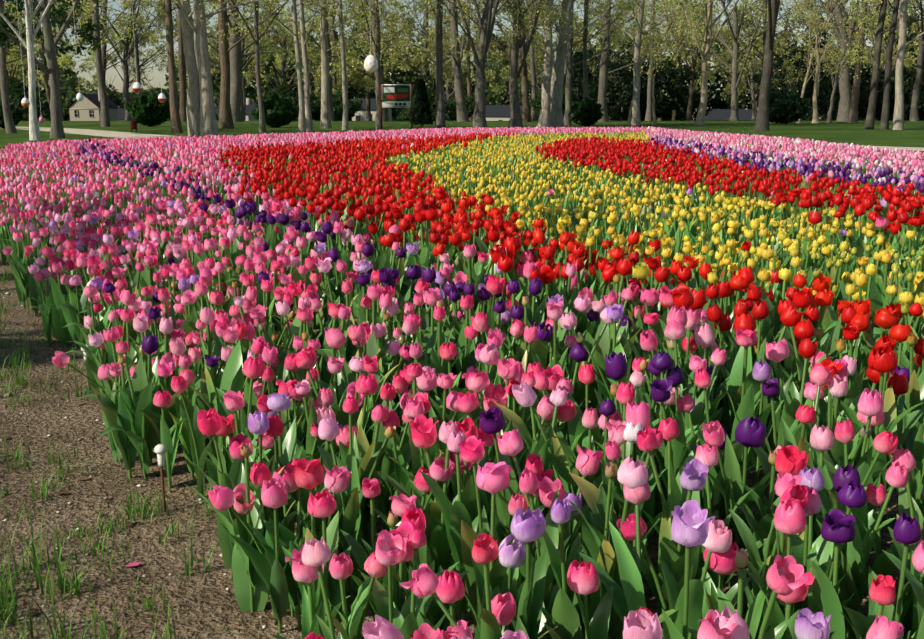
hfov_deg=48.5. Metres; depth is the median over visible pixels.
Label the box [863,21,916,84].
tree
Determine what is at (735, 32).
tree
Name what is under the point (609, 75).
distant wood
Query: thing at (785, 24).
tree
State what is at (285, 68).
tree
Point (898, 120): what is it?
tree
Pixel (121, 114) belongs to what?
building wing
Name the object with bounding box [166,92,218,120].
backdrop evergreen
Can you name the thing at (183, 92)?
tree
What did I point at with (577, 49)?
tree
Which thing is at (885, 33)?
tree
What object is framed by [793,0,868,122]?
tree
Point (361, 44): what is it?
tree
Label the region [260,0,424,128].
tree
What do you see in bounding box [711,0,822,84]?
tree
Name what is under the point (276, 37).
tree
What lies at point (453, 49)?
tree
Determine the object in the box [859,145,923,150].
path
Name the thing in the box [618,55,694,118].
backdrop evergreen
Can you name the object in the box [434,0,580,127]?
tree
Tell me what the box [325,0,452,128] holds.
tree
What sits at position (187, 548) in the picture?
soil pebbles
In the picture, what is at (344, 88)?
tree
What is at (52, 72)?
tree
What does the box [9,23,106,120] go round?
tree
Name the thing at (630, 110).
tree
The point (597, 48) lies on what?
tree
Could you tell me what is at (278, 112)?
shrub
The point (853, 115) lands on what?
tree
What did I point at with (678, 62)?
tree
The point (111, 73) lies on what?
sky
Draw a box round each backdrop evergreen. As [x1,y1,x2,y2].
[0,56,50,118]
[133,75,179,116]
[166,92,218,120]
[266,73,313,118]
[304,81,362,120]
[397,76,456,119]
[431,86,474,120]
[529,82,581,117]
[563,44,610,114]
[588,37,661,120]
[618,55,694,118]
[750,49,826,104]
[803,57,851,120]
[820,59,894,120]
[850,63,908,118]
[890,54,923,119]
[915,53,923,106]
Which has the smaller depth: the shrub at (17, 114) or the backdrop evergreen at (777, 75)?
the shrub at (17, 114)
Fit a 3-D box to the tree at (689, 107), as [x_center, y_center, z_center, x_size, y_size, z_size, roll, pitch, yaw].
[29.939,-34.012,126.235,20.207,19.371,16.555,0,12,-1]
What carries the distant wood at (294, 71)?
on the ground
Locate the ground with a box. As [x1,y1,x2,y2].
[0,121,923,638]
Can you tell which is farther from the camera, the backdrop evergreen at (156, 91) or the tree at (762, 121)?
the backdrop evergreen at (156, 91)
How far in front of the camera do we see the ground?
4.10 m
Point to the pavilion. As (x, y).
(360, 114)
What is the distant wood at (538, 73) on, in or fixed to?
on the ground
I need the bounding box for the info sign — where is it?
[380,83,412,129]
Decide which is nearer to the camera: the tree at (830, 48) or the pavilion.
the tree at (830, 48)
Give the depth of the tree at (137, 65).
105.96 m
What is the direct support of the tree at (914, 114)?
on the ground
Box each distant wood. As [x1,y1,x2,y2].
[14,33,75,119]
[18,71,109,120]
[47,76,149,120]
[147,56,255,120]
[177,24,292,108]
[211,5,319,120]
[265,52,355,120]
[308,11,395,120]
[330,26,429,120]
[360,27,464,120]
[416,51,474,120]
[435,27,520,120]
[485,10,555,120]
[504,20,596,101]
[537,44,631,120]
[576,40,655,119]
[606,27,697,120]
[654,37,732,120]
[682,43,756,119]
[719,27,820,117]
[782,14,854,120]
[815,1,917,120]
[867,11,923,120]
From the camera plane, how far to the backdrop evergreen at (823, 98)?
94.00 m
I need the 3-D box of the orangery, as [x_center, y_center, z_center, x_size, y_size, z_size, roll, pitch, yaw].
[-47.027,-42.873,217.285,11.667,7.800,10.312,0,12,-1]
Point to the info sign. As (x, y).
(395, 95)
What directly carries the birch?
on the ground
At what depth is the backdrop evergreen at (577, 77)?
101.70 m
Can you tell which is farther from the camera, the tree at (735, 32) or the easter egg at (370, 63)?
the tree at (735, 32)
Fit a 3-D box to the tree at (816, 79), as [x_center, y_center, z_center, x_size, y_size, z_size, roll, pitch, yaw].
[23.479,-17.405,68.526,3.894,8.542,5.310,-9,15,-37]
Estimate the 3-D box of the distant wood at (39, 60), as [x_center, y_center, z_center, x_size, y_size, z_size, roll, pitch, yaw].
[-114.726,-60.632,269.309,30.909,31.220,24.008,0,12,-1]
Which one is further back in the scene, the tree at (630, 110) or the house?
the house
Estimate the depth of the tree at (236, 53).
76.56 m
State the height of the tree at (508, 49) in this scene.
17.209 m
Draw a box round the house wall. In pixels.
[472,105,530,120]
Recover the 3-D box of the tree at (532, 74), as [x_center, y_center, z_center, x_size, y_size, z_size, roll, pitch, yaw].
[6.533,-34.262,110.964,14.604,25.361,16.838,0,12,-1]
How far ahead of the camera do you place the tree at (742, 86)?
141.73 m
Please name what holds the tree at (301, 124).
on the ground
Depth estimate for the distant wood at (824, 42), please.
267.08 m
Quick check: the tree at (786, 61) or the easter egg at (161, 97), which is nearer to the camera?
the easter egg at (161, 97)
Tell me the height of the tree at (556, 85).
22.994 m
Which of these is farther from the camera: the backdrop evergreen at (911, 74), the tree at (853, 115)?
the backdrop evergreen at (911, 74)
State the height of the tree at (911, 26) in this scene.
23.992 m
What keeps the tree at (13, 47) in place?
on the ground
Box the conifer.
[410,78,433,127]
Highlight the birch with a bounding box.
[0,0,52,139]
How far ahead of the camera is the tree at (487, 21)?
51.77 m
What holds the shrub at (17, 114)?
on the ground
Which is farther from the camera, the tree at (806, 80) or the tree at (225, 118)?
the tree at (806, 80)
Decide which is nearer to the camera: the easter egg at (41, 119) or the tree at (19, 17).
the easter egg at (41, 119)
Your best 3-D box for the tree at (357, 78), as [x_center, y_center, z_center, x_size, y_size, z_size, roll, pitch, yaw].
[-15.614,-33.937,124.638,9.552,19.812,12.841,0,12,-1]
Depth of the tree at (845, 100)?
80.20 m
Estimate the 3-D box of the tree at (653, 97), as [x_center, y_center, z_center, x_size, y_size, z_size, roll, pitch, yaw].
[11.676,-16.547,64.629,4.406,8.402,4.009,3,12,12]
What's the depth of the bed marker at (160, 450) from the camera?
4.04 m
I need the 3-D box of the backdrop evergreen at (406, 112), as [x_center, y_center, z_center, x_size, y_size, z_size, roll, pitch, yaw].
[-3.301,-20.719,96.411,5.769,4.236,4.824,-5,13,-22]
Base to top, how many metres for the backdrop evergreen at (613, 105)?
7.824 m
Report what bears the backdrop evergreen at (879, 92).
on the ground
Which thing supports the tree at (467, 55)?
on the ground
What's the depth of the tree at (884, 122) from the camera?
51.02 m
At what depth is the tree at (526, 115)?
75.62 m
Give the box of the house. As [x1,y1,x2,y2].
[705,108,757,120]
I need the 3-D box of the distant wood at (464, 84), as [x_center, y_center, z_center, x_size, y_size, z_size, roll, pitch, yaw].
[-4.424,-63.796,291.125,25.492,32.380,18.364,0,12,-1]
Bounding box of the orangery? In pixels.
[215,98,258,120]
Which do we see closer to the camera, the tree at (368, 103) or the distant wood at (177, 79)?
the tree at (368, 103)
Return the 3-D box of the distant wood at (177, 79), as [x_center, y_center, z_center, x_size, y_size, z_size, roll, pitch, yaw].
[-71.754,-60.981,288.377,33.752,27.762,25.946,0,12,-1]
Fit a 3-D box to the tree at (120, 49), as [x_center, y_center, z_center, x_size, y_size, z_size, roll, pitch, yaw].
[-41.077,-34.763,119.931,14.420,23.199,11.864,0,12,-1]
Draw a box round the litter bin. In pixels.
[130,121,136,131]
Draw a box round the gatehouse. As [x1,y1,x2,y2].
[67,89,118,120]
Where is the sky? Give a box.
[5,0,923,120]
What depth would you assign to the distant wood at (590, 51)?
267.46 m
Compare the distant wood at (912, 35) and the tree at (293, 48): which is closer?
the tree at (293, 48)
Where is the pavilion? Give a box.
[352,98,393,120]
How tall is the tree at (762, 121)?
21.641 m
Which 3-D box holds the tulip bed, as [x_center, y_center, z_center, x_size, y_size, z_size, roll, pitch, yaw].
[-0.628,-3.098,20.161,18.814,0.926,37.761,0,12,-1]
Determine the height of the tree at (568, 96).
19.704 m
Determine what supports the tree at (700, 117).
on the ground
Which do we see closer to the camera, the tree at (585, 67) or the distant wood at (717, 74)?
the tree at (585, 67)
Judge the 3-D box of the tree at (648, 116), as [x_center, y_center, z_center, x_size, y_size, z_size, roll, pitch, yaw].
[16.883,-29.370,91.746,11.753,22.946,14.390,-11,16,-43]
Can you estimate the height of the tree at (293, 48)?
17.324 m
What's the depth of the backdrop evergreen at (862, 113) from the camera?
99.35 m
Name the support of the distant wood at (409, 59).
on the ground
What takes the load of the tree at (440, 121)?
on the ground
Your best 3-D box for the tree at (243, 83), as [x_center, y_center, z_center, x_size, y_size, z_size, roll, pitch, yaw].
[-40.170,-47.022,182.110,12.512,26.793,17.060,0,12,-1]
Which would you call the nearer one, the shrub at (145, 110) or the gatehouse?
the shrub at (145, 110)
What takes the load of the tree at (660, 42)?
on the ground
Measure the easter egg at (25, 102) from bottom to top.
7.836 m
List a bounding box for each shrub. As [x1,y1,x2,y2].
[0,97,23,128]
[125,87,169,126]
[250,85,298,127]
[568,88,604,125]
[757,87,810,123]
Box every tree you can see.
[0,0,102,132]
[0,0,112,137]
[3,0,91,106]
[4,4,24,62]
[5,1,42,63]
[6,19,41,77]
[6,39,22,69]
[6,44,39,82]
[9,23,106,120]
[47,0,166,120]
[71,0,234,121]
[74,9,174,90]
[76,0,217,93]
[78,0,175,120]
[82,0,155,126]
[157,0,299,120]
[164,0,242,132]
[174,0,249,135]
[176,0,260,137]
[205,0,301,121]
[210,1,274,120]
[211,0,333,131]
[217,4,337,86]
[218,0,323,128]
[231,0,384,132]
[248,0,408,130]
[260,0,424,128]
[266,14,360,120]
[274,0,406,120]
[295,3,373,120]
[316,0,412,129]
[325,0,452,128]
[327,0,418,121]
[337,0,398,120]
[385,0,477,87]
[393,0,483,121]
[401,0,539,120]
[408,23,486,120]
[409,0,618,121]
[410,0,448,128]
[411,0,532,127]
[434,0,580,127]
[459,0,582,120]
[495,0,636,127]
[497,0,664,124]
[498,0,628,98]
[504,0,620,75]
[506,28,556,87]
[522,0,576,126]
[572,13,645,119]
[573,0,674,121]
[574,0,721,120]
[576,0,712,124]
[617,0,677,123]
[624,0,714,123]
[627,0,787,120]
[630,0,726,120]
[642,1,724,120]
[657,0,820,120]
[679,0,738,124]
[699,20,806,115]
[710,5,786,120]
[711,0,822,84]
[746,0,860,120]
[754,0,779,130]
[782,0,844,122]
[785,0,916,122]
[788,0,923,120]
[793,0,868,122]
[818,1,917,91]
[819,0,875,122]
[823,0,923,120]
[846,0,923,129]
[849,0,923,128]
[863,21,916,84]
[883,0,923,120]
[891,0,923,48]
[892,0,923,129]
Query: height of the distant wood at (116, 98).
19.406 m
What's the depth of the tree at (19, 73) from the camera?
163.23 m
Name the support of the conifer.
on the ground
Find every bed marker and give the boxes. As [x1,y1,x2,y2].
[81,345,89,394]
[154,444,166,512]
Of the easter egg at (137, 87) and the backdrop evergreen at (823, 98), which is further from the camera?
the backdrop evergreen at (823, 98)
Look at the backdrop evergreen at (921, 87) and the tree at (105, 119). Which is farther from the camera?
the backdrop evergreen at (921, 87)
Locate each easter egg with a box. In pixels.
[17,7,29,106]
[32,8,43,122]
[72,0,83,100]
[132,10,141,92]
[156,1,165,102]
[364,24,377,72]
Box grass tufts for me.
[0,259,216,638]
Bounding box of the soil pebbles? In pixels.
[0,292,286,628]
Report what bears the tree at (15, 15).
on the ground
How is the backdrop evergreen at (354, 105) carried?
on the ground
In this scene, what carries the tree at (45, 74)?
on the ground
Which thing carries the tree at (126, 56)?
on the ground
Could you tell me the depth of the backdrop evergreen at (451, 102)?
103.22 m
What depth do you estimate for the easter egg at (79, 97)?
35.38 m
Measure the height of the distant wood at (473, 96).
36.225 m
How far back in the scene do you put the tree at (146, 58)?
174.77 m
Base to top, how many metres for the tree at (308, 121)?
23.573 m
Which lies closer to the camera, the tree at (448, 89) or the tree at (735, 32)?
the tree at (735, 32)
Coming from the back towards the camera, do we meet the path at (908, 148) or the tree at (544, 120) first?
the tree at (544, 120)
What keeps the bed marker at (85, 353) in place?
on the ground
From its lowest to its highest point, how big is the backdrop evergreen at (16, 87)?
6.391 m
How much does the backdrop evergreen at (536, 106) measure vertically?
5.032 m
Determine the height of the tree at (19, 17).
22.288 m
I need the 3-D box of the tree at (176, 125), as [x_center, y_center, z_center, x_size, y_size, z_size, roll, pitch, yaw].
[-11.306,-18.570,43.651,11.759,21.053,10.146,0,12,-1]
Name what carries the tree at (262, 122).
on the ground
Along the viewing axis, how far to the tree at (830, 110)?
71.25 m
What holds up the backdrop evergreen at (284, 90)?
on the ground
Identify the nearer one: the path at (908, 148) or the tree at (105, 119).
the path at (908, 148)
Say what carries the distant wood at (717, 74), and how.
on the ground
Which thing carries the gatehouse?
on the ground
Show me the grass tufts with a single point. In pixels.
(60, 582)
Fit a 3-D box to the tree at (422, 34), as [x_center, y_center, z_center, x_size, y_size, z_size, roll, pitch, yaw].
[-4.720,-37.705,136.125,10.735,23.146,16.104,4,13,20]
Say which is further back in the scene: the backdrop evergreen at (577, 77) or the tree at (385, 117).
the backdrop evergreen at (577, 77)
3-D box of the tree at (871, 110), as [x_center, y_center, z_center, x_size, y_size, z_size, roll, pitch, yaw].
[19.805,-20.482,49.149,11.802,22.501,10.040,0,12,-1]
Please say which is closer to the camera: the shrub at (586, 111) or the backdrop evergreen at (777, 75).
the shrub at (586, 111)
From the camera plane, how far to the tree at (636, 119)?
60.39 m
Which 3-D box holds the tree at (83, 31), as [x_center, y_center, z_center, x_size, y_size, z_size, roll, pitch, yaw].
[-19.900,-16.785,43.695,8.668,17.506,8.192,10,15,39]
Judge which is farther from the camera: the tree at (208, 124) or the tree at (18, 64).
the tree at (18, 64)
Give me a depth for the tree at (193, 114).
41.13 m
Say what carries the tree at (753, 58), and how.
on the ground
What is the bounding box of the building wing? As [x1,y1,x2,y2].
[118,108,124,120]
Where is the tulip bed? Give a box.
[0,126,923,638]
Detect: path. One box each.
[15,126,191,138]
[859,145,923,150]
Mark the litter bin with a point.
(133, 124)

